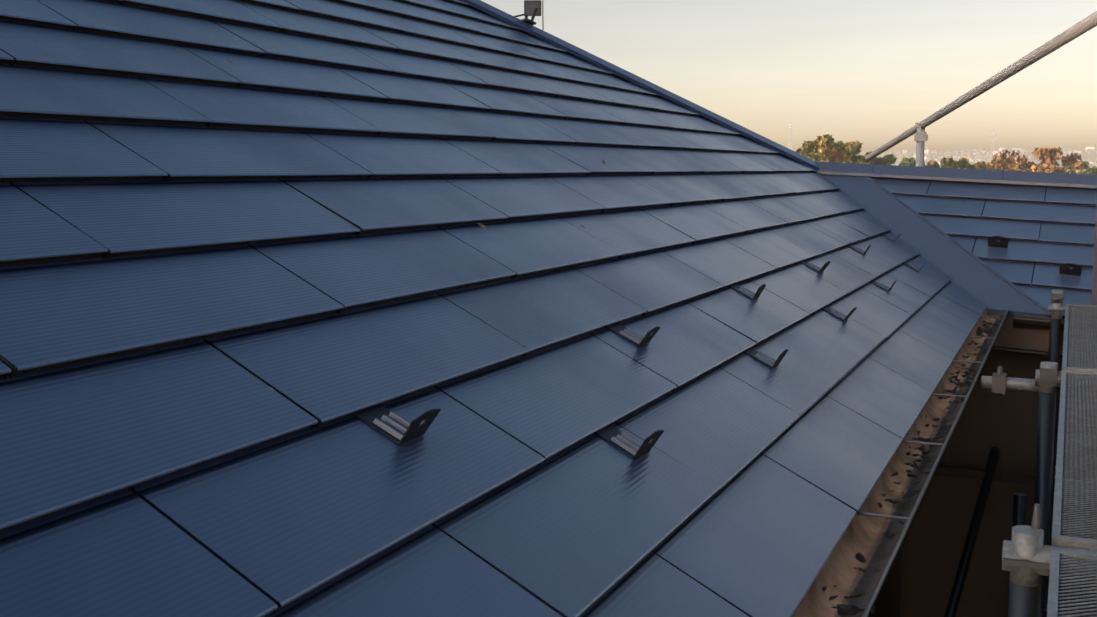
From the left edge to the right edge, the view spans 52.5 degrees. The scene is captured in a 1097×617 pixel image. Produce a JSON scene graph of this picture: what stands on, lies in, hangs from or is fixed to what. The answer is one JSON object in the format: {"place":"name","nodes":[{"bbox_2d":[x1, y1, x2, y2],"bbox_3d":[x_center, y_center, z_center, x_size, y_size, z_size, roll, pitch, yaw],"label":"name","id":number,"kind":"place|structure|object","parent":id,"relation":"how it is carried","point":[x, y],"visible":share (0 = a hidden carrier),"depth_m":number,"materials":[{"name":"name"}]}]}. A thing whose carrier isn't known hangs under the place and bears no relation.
{"place":"outdoors","nodes":[
{"label":"outdoors","id":0,"kind":"place"},
{"bbox_2d":[481,0,1096,151],"label":"sky","id":1,"kind":"structure","parent":0,"point":[866,72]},
{"bbox_2d":[981,289,1096,616],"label":"scaffold tubes","id":2,"kind":"object","parent":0,"point":[1026,553],"visible":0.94,"depth_m":4.23},
{"bbox_2d":[1047,304,1096,616],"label":"scaffold deck","id":3,"kind":"structure","parent":2,"relation":"on","point":[1079,365],"depth_m":2.85,"materials":[{"name":"grey metal"}]},
{"bbox_2d":[1091,200,1096,304],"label":"end board","id":4,"kind":"object","parent":3,"relation":"on","point":[1094,292],"visible":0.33,"depth_m":6.25,"materials":[{"name":"brown"}]},
{"bbox_3d":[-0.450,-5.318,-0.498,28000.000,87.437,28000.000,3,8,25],"label":"ground","id":5,"kind":"structure","parent":0,"visible":0},
{"bbox_2d":[788,124,1080,161],"bbox_3d":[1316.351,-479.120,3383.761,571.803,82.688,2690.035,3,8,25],"label":"pylons","id":6,"kind":"object","parent":5,"relation":"on","point":[925,148],"visible":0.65,"depth_m":2482.83,"materials":[{"name":"silver metal"}]},
{"bbox_2d":[795,147,1096,173],"bbox_3d":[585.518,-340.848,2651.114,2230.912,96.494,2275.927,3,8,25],"label":"distant city buildings","id":7,"kind":"structure","parent":5,"relation":"on","point":[968,154],"depth_m":2943.80,"materials":[{"name":"concrete"},{"name":"plaster"},{"name":"glass"}]},
{"bbox_2d":[796,134,1096,174],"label":"trees","id":8,"kind":"object","parent":5,"relation":"on","point":[825,148],"visible":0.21,"depth_m":145.01,"materials":[{"name":"green plant"}]},
{"bbox_2d":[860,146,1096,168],"bbox_3d":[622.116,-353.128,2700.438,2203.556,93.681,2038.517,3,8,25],"label":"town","id":9,"kind":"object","parent":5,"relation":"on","point":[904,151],"visible":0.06,"depth_m":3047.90,"materials":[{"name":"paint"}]},
{"bbox_2d":[868,311,1096,616],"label":"house","id":10,"kind":"structure","parent":5,"relation":"on","point":[920,579],"depth_m":7.16,"materials":[{"name":"brown"}]},
{"bbox_2d":[0,0,986,616],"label":"roof","id":11,"kind":"structure","parent":10,"relation":"on","point":[206,244],"depth_m":2.42,"materials":[{"name":"metal"}]},
{"bbox_2d":[226,59,965,389],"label":"roof litter","id":12,"kind":"object","parent":11,"relation":"on","point":[603,161],"visible":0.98,"depth_m":3.31,"materials":[{"name":"brown plant"}]},
{"bbox_2d":[352,233,1082,458],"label":"snow guards","id":13,"kind":"object","parent":11,"relation":"attached to","point":[394,426],"visible":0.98,"depth_m":2.36,"materials":[{"name":"black metal"}]},
{"bbox_2d":[792,308,1064,616],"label":"gutters","id":14,"kind":"object","parent":10,"relation":"on","point":[851,577],"visible":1,"depth_m":2.92,"materials":[{"name":"black metal"}]},
{"bbox_2d":[865,11,1096,255],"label":"scaffold brace","id":15,"kind":"object","parent":10,"relation":"on","point":[1083,26],"visible":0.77,"depth_m":7.16,"materials":[{"name":"grey metal"}]},
{"bbox_2d":[871,177,1096,318],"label":"wing roof","id":16,"kind":"structure","parent":10,"relation":"on","point":[1046,230],"depth_m":7.40,"materials":[{"name":"metal"}]},
{"bbox_2d":[934,446,1054,616],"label":"dark rails","id":17,"kind":"object","parent":5,"relation":"on","point":[989,475],"visible":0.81,"depth_m":6.40,"materials":[{"name":"grey metal"}]},
{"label":"roof planes","id":18,"kind":"object","parent":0,"visible":0},
{"bbox_2d":[461,0,1096,318],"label":"roof flashing","id":19,"kind":"object","parent":18,"relation":"on","point":[978,278],"visible":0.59,"depth_m":7.70,"materials":[{"name":"blue metal"}]},
{"bbox_2d":[514,0,543,29],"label":"work light","id":20,"kind":"object","parent":19,"relation":"on","point":[532,8],"visible":0.96,"depth_m":7.41,"materials":[{"name":"black metal"}]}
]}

